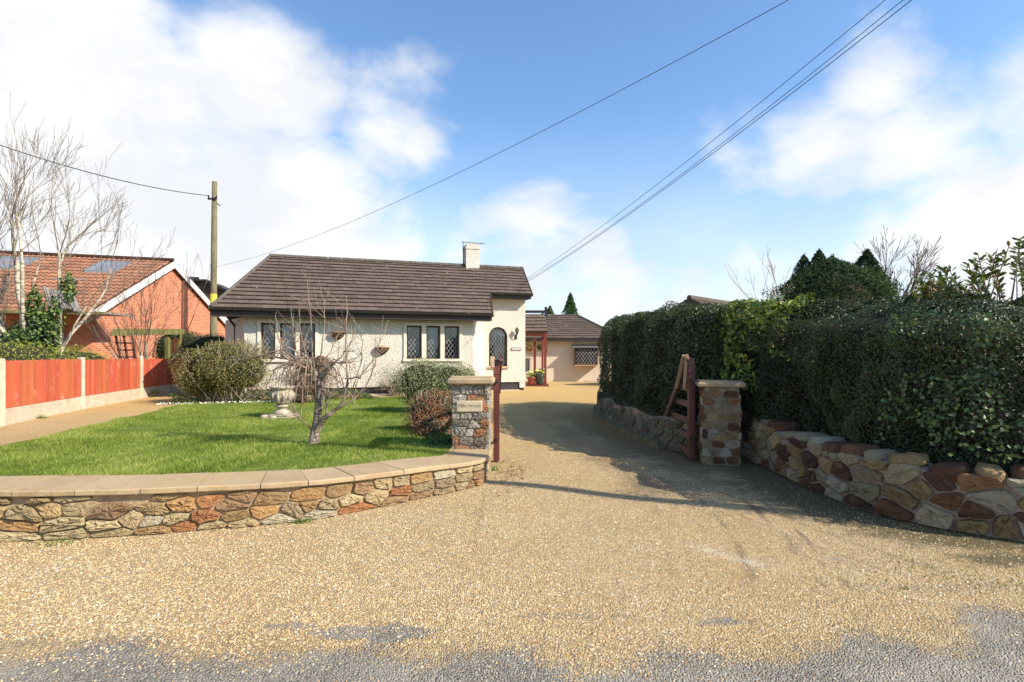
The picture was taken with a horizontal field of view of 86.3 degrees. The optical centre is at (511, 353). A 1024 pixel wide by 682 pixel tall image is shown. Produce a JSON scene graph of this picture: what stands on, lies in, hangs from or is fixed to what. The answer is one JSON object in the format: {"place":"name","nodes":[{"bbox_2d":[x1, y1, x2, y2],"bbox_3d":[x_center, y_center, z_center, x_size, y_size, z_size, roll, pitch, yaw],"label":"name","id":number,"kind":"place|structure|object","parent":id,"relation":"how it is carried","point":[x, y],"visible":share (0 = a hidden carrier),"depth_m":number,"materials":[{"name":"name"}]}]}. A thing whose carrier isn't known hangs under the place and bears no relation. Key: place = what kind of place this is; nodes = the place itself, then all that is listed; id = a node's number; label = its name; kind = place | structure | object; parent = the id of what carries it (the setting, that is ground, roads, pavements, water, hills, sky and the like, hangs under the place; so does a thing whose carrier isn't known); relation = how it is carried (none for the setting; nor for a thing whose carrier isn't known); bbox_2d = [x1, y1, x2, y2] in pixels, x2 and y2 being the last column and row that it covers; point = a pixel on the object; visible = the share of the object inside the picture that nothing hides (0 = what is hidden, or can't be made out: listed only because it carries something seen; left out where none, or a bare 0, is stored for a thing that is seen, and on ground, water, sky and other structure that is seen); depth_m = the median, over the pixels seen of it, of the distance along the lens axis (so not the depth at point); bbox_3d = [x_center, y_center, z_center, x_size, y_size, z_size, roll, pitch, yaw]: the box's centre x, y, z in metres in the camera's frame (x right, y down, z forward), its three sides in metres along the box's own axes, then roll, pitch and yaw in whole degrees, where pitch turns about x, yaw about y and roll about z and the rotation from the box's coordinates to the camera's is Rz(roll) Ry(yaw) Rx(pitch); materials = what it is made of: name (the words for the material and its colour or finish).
{"place":"outdoors","nodes":[
{"label":"outdoors","id":0,"kind":"place"},
{"bbox_2d":[148,388,162,396],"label":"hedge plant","id":1,"kind":"object","parent":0,"point":[152,394],"visible":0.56,"depth_m":15.36,"materials":[{"name":"green plant"}]},
{"bbox_2d":[0,398,451,475],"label":"lawn","id":2,"kind":"structure","parent":0,"point":[145,427],"depth_m":7.44,"materials":[{"name":"green plant"}]},
{"bbox_2d":[168,337,276,401],"bbox_3d":[-7.111,0.420,13.631,2.418,1.632,1.919,0,0,0],"label":"garden shrub","id":3,"kind":"object","parent":2,"relation":"on","point":[205,373],"visible":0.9,"depth_m":13.24,"materials":[{"name":"green plant"}]},
{"bbox_2d":[157,399,310,404],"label":"daisies","id":4,"kind":"object","parent":2,"relation":"on","point":[217,401],"visible":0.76,"depth_m":13.09,"materials":[{"name":"white plant"}]},
{"bbox_2d":[263,385,299,418],"bbox_3d":[-4.385,0.945,10.419,0.520,0.630,0.520,0,0,0],"label":"garden urn","id":5,"kind":"object","parent":2,"relation":"on","point":[280,412],"visible":0.83,"depth_m":10.29,"materials":[{"name":"stone"}]},
{"bbox_2d":[169,388,396,403],"bbox_3d":[-5.698,1.097,14.060,5.418,0.332,0.558,0,0,-18],"label":"ground cover","id":6,"kind":"object","parent":2,"relation":"on","point":[191,399],"visible":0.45,"depth_m":13.68,"materials":[{"name":"green plant"}]},
{"bbox_2d":[281,355,331,402],"bbox_3d":[-5.047,0.634,13.330,1.306,1.204,0.926,0,0,0],"label":"dry shrub","id":7,"kind":"object","parent":2,"relation":"on","point":[299,397],"visible":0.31,"depth_m":13.23,"materials":[{"name":"brown plant"}]},
{"bbox_2d":[228,266,387,444],"bbox_3d":[-2.783,0.055,7.310,2.278,2.464,1.100,0,0,0],"label":"cherry tree","id":8,"kind":"object","parent":2,"relation":"on","point":[316,376],"visible":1,"depth_m":7.24,"materials":[{"name":"brown plant"}]},
{"bbox_2d":[400,388,452,436],"bbox_3d":[-1.207,0.927,8.420,0.950,0.755,1.181,0,0,-20],"label":"garden shrub","id":9,"kind":"object","parent":2,"relation":"on","point":[430,413],"visible":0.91,"depth_m":8.37,"materials":[{"name":"brown plant"}]},
{"bbox_2d":[387,355,478,404],"bbox_3d":[-1.602,0.656,11.354,1.938,1.224,1.198,0,0,-7],"label":"garden shrub","id":10,"kind":"object","parent":2,"relation":"on","point":[417,377],"visible":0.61,"depth_m":11.05,"materials":[{"name":"green plant"}]},
{"bbox_2d":[420,432,451,444],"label":"ground ivy","id":11,"kind":"object","parent":2,"relation":"on","point":[443,439],"visible":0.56,"depth_m":7.41,"materials":[{"name":"green plant"}]},
{"bbox_2d":[0,381,1023,681],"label":"gravel driveway","id":12,"kind":"structure","parent":0,"point":[558,409],"depth_m":3.50,"materials":[{"name":"beige gravel"}]},
{"bbox_2d":[13,537,96,549],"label":"grass tuft","id":13,"kind":"object","parent":12,"relation":"on","point":[56,541],"visible":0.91,"depth_m":4.31,"materials":[{"name":"plant"}]},
{"bbox_2d":[0,341,111,360],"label":"golden conifer hedge","id":14,"kind":"object","parent":12,"relation":"on","point":[16,352],"visible":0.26,"depth_m":12.62,"materials":[{"name":"green plant"}]},
{"bbox_2d":[0,90,174,354],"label":"birch tree","id":15,"kind":"object","parent":12,"relation":"on","point":[19,276],"visible":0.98,"depth_m":13.44,"materials":[{"name":"white plant"}]},
{"bbox_2d":[0,271,77,354],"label":"trunk ivy","id":16,"kind":"object","parent":15,"relation":"attached to","point":[34,326],"visible":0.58,"depth_m":13.20,"materials":[{"name":"green plant"}]},
{"bbox_2d":[0,355,186,425],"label":"panel fence","id":17,"kind":"object","parent":12,"relation":"on","point":[31,389],"visible":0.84,"depth_m":11.64,"materials":[{"name":"wood"}]},
{"bbox_2d":[0,250,225,358],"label":"brick house","id":18,"kind":"structure","parent":12,"relation":"on","point":[83,334],"depth_m":20.41,"materials":[{"name":"orange brick"}]},
{"bbox_2d":[42,286,81,313],"bbox_3d":[-13.643,-1.617,16.557,1.389,0.859,0.721,0,0,39],"label":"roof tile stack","id":19,"kind":"object","parent":18,"relation":"on","point":[48,295],"visible":0.43,"depth_m":16.42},
{"bbox_2d":[50,278,82,310],"bbox_3d":[-13.175,-1.732,16.174,0.297,0.990,0.758,0,0,45],"label":"rooftop aerial","id":20,"kind":"object","parent":18,"relation":"attached to","point":[74,302],"visible":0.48,"depth_m":16.18,"materials":[{"name":"grey metal"}]},
{"bbox_2d":[53,241,216,376],"bbox_3d":[-10.273,-0.962,16.132,5.403,4.456,2.658,0,0,0],"label":"multi stem tree","id":21,"kind":"object","parent":12,"relation":"on","point":[144,354],"visible":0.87,"depth_m":15.97,"materials":[{"name":"plant"}]},
{"bbox_2d":[110,329,184,358],"bbox_3d":[-11.978,-0.234,18.006,2.008,1.191,0.532,0,0,-33],"label":"pergola","id":22,"kind":"object","parent":12,"relation":"on","point":[178,333],"visible":0.74,"depth_m":18.14,"materials":[{"name":"brown wood"}]},
{"bbox_2d":[115,335,136,358],"bbox_3d":[-12.384,-0.207,17.500,0.705,0.812,0.050,0,0,0],"label":"trellis","id":23,"kind":"object","parent":22,"relation":"attached to","point":[125,349],"visible":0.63,"depth_m":17.48,"materials":[{"name":"brown wood"}]},
{"bbox_2d":[151,329,224,362],"bbox_3d":[-11.623,-0.109,19.988,2.897,1.578,1.927,0,0,0],"label":"dark shrub","id":24,"kind":"object","parent":12,"relation":"on","point":[192,341],"visible":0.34,"depth_m":19.47,"materials":[{"name":"green plant"}]},
{"bbox_2d":[189,277,228,299],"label":"dormer house","id":25,"kind":"structure","parent":12,"relation":"on","point":[221,289],"depth_m":31.00,"materials":[{"name":"grey tile"}]},
{"bbox_2d":[207,181,220,335],"bbox_3d":[-12.234,-2.781,22.494,0.467,8.564,0.291,0,0,0],"label":"telegraph pole","id":26,"kind":"object","parent":12,"relation":"on","point":[213,297],"visible":0.75,"depth_m":22.41,"materials":[{"name":"brown wood"}]},
{"bbox_2d":[0,145,207,195],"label":"overhead wire","id":27,"kind":"object","parent":26,"relation":"attached to","point":[108,177],"visible":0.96,"depth_m":18.40,"materials":[{"name":"rubber"}]},
{"bbox_2d":[216,0,787,266],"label":"overhead wire","id":28,"kind":"object","parent":26,"relation":"attached to","point":[555,124],"visible":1,"depth_m":9.24,"materials":[{"name":"rubber"}]},
{"bbox_2d":[0,444,493,541],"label":"front wall","id":29,"kind":"structure","parent":12,"relation":"on","point":[43,507],"depth_m":4.69,"materials":[{"name":"stone"}]},
{"bbox_2d":[288,517,313,524],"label":"grass tuft","id":30,"kind":"object","parent":12,"relation":"on","point":[296,521],"visible":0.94,"depth_m":4.82,"materials":[{"name":"green plant"}]},
{"bbox_2d":[208,243,532,398],"bbox_3d":[-4.709,-1.196,18.852,10.700,5.451,8.408,0,0,-13],"label":"bungalow","id":31,"kind":"object","parent":12,"relation":"on","point":[471,310],"visible":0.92,"depth_m":16.20,"materials":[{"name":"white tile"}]},
{"bbox_2d":[261,323,274,358],"bbox_3d":[-6.637,-0.326,14.912,0.357,0.983,0.178,0,0,-18],"label":"window","id":32,"kind":"structure","parent":31,"relation":"in","point":[273,324],"depth_m":14.83,"materials":[{"name":"clear glass"}]},
{"bbox_2d":[280,323,294,358],"bbox_3d":[-6.177,-0.326,15.062,0.384,0.983,0.178,0,0,-18],"label":"window","id":33,"kind":"structure","parent":31,"relation":"in","point":[287,329],"depth_m":15.11,"materials":[{"name":"clear glass"}]},
{"bbox_2d":[300,324,314,358],"bbox_3d":[-5.692,-0.326,15.219,0.402,0.983,0.178,0,0,-18],"label":"window","id":34,"kind":"structure","parent":31,"relation":"in","point":[302,327],"depth_m":15.16,"materials":[{"name":"clear glass"}]},
{"bbox_2d":[331,331,344,339],"bbox_3d":[-4.853,-0.499,15.194,0.427,0.250,0.192,0,0,-18],"label":"wall basket","id":35,"kind":"object","parent":31,"relation":"attached to","point":[334,335],"depth_m":15.18,"materials":[{"name":"wicker"}]},
{"bbox_2d":[374,346,388,354],"bbox_3d":[-3.699,-0.077,15.569,0.427,0.250,0.192,0,0,-18],"label":"wall basket","id":36,"kind":"object","parent":31,"relation":"attached to","point":[383,349],"depth_m":15.57,"materials":[{"name":"wicker"}]},
{"bbox_2d":[407,326,420,358],"bbox_3d":[-2.913,-0.319,16.122,0.440,0.974,0.178,0,0,-18],"label":"window","id":37,"kind":"structure","parent":31,"relation":"in","point":[409,356],"depth_m":16.09,"materials":[{"name":"clear glass"}]},
{"bbox_2d":[426,326,439,358],"bbox_3d":[-2.378,-0.319,16.296,0.416,0.974,0.178,0,0,-18],"label":"window","id":38,"kind":"structure","parent":31,"relation":"in","point":[432,332],"depth_m":16.34,"materials":[{"name":"clear glass"}]},
{"bbox_2d":[445,326,458,358],"bbox_3d":[-1.848,-0.319,16.468,0.448,0.974,0.178,0,0,-18],"label":"window","id":39,"kind":"structure","parent":31,"relation":"in","point":[455,328],"depth_m":16.44,"materials":[{"name":"clear glass"}]},
{"bbox_2d":[463,241,483,263],"bbox_3d":[-1.399,-3.590,19.770,0.850,0.905,0.248,0,0,-18],"label":"television aerial","id":40,"kind":"object","parent":31,"relation":"on","point":[468,242],"visible":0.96,"depth_m":19.67,"materials":[{"name":"grey metal"}]},
{"bbox_2d":[489,327,506,365],"bbox_3d":[-0.490,-0.215,18.422,0.698,1.318,0.220,0,0,-18],"label":"window","id":41,"kind":"structure","parent":31,"relation":"in","point":[497,336],"depth_m":18.46,"materials":[{"name":"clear glass"}]},
{"bbox_2d":[511,347,520,349],"bbox_3d":[0.146,-0.141,18.434,0.351,0.102,0.028,0,0,-18],"label":"name board","id":42,"kind":"object","parent":31,"relation":"attached to","point":[515,348],"visible":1,"depth_m":18.42,"materials":[{"name":"plastic"}]},
{"bbox_2d":[375,360,404,395],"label":"bare shrub","id":43,"kind":"object","parent":12,"relation":"on","point":[386,387],"visible":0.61,"depth_m":15.50,"materials":[{"name":"brown plant"}]},
{"bbox_2d":[447,376,494,459],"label":"gate pillar","id":44,"kind":"structure","parent":12,"relation":"on","point":[471,404],"depth_m":6.86,"materials":[{"name":"stone"}]},
{"bbox_2d":[490,355,501,460],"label":"timber gate","id":45,"kind":"structure","parent":44,"relation":"attached to","point":[496,367],"depth_m":7.48,"materials":[{"name":"red wood"}]},
{"bbox_2d":[490,458,535,500],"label":"fallen leaves","id":46,"kind":"object","parent":12,"relation":"on","point":[511,472],"visible":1,"depth_m":6.83,"materials":[{"name":"brown plant"}]},
{"bbox_2d":[525,307,546,332],"bbox_3d":[1.025,-1.017,24.230,1.050,2.033,0.500,0,0,0],"label":"balcony frame","id":47,"kind":"object","parent":12,"relation":"on","point":[543,312],"visible":0.55,"depth_m":24.00,"materials":[{"name":"black metal"}]},
{"bbox_2d":[525,315,548,385],"bbox_3d":[0.917,-0.097,22.350,1.006,2.953,2.600,0,0,0],"label":"porch","id":48,"kind":"object","parent":12,"relation":"on","point":[535,325],"visible":0.85,"depth_m":21.65,"materials":[{"name":"red wood"}]},
{"bbox_2d":[525,336,537,360],"bbox_3d":[0.680,-0.185,21.458,0.873,0.965,0.861,0,0,-37],"label":"hanging basket","id":49,"kind":"object","parent":48,"relation":"hanging from","point":[529,348],"visible":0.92,"depth_m":21.42,"materials":[{"name":"wicker"}]},
{"bbox_2d":[525,369,538,384],"bbox_3d":[0.751,0.918,21.220,0.584,0.603,0.584,0,0,0],"label":"flower pot","id":50,"kind":"object","parent":48,"relation":"on","point":[531,380],"visible":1,"depth_m":21.09,"materials":[{"name":"ceramic"}]},
{"bbox_2d":[534,338,540,350],"bbox_3d":[1.152,-0.353,22.307,0.488,0.625,0.475,0,0,-21],"label":"hanging basket","id":51,"kind":"object","parent":48,"relation":"hanging from","point":[538,346],"visible":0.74,"depth_m":22.27,"materials":[{"name":"wicker"}]},
{"bbox_2d":[533,368,545,384],"bbox_3d":[1.137,0.892,21.250,0.619,0.655,0.546,0,0,-44],"label":"flower pot","id":52,"kind":"object","parent":48,"relation":"on","point":[540,376],"visible":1,"depth_m":21.09,"materials":[{"name":"green ceramic"}]},
{"bbox_2d":[547,306,554,313],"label":"conifer tree","id":53,"kind":"object","parent":12,"relation":"on","point":[550,310],"visible":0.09,"depth_m":45.84,"materials":[{"name":"green plant"}]},
{"bbox_2d":[525,314,610,380],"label":"wing","id":54,"kind":"structure","parent":12,"relation":"on","point":[573,353],"depth_m":26.60,"materials":[{"name":"beige paint"}]},
{"bbox_2d":[572,345,599,365],"bbox_3d":[3.565,0.098,26.330,1.311,1.033,0.540,0,0,0],"label":"window","id":55,"kind":"structure","parent":54,"relation":"in","point":[583,347],"depth_m":26.18,"materials":[{"name":"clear glass"}]},
{"bbox_2d":[561,292,578,314],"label":"conifer tree","id":56,"kind":"object","parent":12,"relation":"on","point":[570,307],"visible":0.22,"depth_m":41.74,"materials":[{"name":"green plant"}]},
{"bbox_2d":[593,389,699,453],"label":"retaining wall","id":57,"kind":"structure","parent":12,"relation":"on","point":[657,432],"depth_m":9.19,"materials":[{"name":"stone"}]},
{"bbox_2d":[597,301,736,421],"bbox_3d":[2.933,0.112,10.756,2.221,2.025,5.753,0,0,0],"label":"privet hedge","id":58,"kind":"object","parent":57,"relation":"on","point":[647,350],"visible":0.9,"depth_m":9.10,"materials":[{"name":"green plant"}]},
{"bbox_2d":[670,295,750,329],"bbox_3d":[9.239,-0.355,23.189,7.106,3.710,5.400,0,0,-44],"label":"hedge side bungalow","id":59,"kind":"object","parent":12,"relation":"on","point":[693,300],"visible":0.07,"depth_m":21.01,"materials":[{"name":"brown tile"}]},
{"bbox_2d":[695,380,745,465],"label":"gate pillar","id":60,"kind":"structure","parent":12,"relation":"on","point":[719,421],"depth_m":7.33,"materials":[{"name":"stone"}]},
{"bbox_2d":[662,354,694,459],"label":"timber gate","id":61,"kind":"structure","parent":60,"relation":"attached to","point":[687,368],"depth_m":7.62,"materials":[{"name":"red wood"}]},
{"bbox_2d":[725,244,791,301],"bbox_3d":[8.104,-1.206,17.953,1.907,5.032,2.506,0,0,34],"label":"bare tree","id":62,"kind":"object","parent":12,"relation":"on","point":[771,268],"visible":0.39,"depth_m":18.07,"materials":[{"name":"plant"}]},
{"bbox_2d":[779,253,809,301],"bbox_3d":[10.511,-1.057,19.674,2.936,5.115,2.923,0,0,0],"label":"conifer tree","id":63,"kind":"object","parent":12,"relation":"on","point":[803,260],"visible":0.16,"depth_m":19.51,"materials":[{"name":"green plant"}]},
{"bbox_2d":[797,248,832,286],"bbox_3d":[10.872,-1.100,19.173,3.033,5.200,3.050,0,0,0],"label":"conifer tree","id":64,"kind":"object","parent":12,"relation":"on","point":[818,256],"visible":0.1,"depth_m":19.09,"materials":[{"name":"green plant"}]},
{"bbox_2d":[760,255,903,311],"bbox_3d":[10.886,-0.917,18.633,4.650,4.834,4.654,0,0,0],"label":"conifer tree","id":65,"kind":"object","parent":12,"relation":"on","point":[839,282],"visible":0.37,"depth_m":17.62,"materials":[{"name":"green plant"}]},
{"bbox_2d":[852,248,907,310],"bbox_3d":[12.296,-1.057,18.806,3.567,5.113,3.572,0,0,0],"label":"conifer tree","id":66,"kind":"object","parent":12,"relation":"on","point":[864,258],"visible":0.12,"depth_m":18.57,"materials":[{"name":"green plant"}]},
{"bbox_2d":[739,411,1023,541],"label":"roadside wall","id":67,"kind":"structure","parent":12,"relation":"on","point":[984,499],"depth_m":4.93,"materials":[{"name":"stone"}]},
{"bbox_2d":[712,283,1023,473],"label":"boundary hedge","id":68,"kind":"object","parent":67,"relation":"on","point":[843,367],"visible":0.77,"depth_m":5.52,"materials":[{"name":"green plant"}]},
{"bbox_2d":[702,292,822,397],"bbox_3d":[3.696,-0.100,7.803,1.375,1.479,1.530,0,0,-22],"label":"laurel hedge","id":69,"kind":"object","parent":68,"relation":"on","point":[751,307],"visible":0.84,"depth_m":7.59,"materials":[{"name":"green plant"}]},
{"bbox_2d":[874,308,1023,463],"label":"hedge ivy","id":70,"kind":"object","parent":68,"relation":"attached to","point":[988,392],"visible":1,"depth_m":4.57,"materials":[{"name":"green plant"}]},
{"bbox_2d":[907,236,1023,310],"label":"rhododendron bush","id":71,"kind":"object","parent":68,"relation":"on","point":[927,289],"visible":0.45,"depth_m":6.50,"materials":[{"name":"green plant"}]},
{"bbox_2d":[868,271,898,304],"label":"conifer tree","id":72,"kind":"object","parent":12,"relation":"on","point":[881,286],"visible":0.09,"depth_m":18.01,"materials":[{"name":"green plant"}]},
{"bbox_2d":[854,225,944,302],"bbox_3d":[13.869,-1.637,19.267,3.662,5.885,2.516,0,0,0],"label":"bare tree","id":73,"kind":"object","parent":12,"relation":"on","point":[916,271],"visible":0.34,"depth_m":19.10,"materials":[{"name":"plant"}]},
{"bbox_2d":[829,554,1023,604],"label":"grass tuft","id":74,"kind":"object","parent":12,"relation":"on","point":[952,575],"visible":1,"depth_m":3.66,"materials":[{"name":"plant"}]},
{"bbox_3d":[7.350,-2.500,3.150,1.000,8.200,0.220,0,0,0],"label":"roadside pole","id":75,"kind":"object","parent":12,"relation":"on","visible":0},
{"bbox_2d":[523,0,884,280],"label":"overhead wire","id":76,"kind":"object","parent":75,"relation":"attached to","point":[734,123],"visible":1,"depth_m":9.91,"materials":[{"name":"rubber"}]},
{"bbox_2d":[523,0,902,282],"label":"overhead wire","id":77,"kind":"object","parent":75,"relation":"attached to","point":[747,123],"visible":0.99,"depth_m":9.75,"materials":[{"name":"rubber"}]},
{"bbox_2d":[524,0,910,283],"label":"overhead wire","id":78,"kind":"object","parent":75,"relation":"attached to","point":[745,128],"visible":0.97,"depth_m":9.90,"materials":[{"name":"rubber"}]},
{"bbox_2d":[0,0,1023,325],"label":"sky","id":79,"kind":"structure","parent":0,"point":[308,119],"materials":[{"name":"blue"}]}
]}

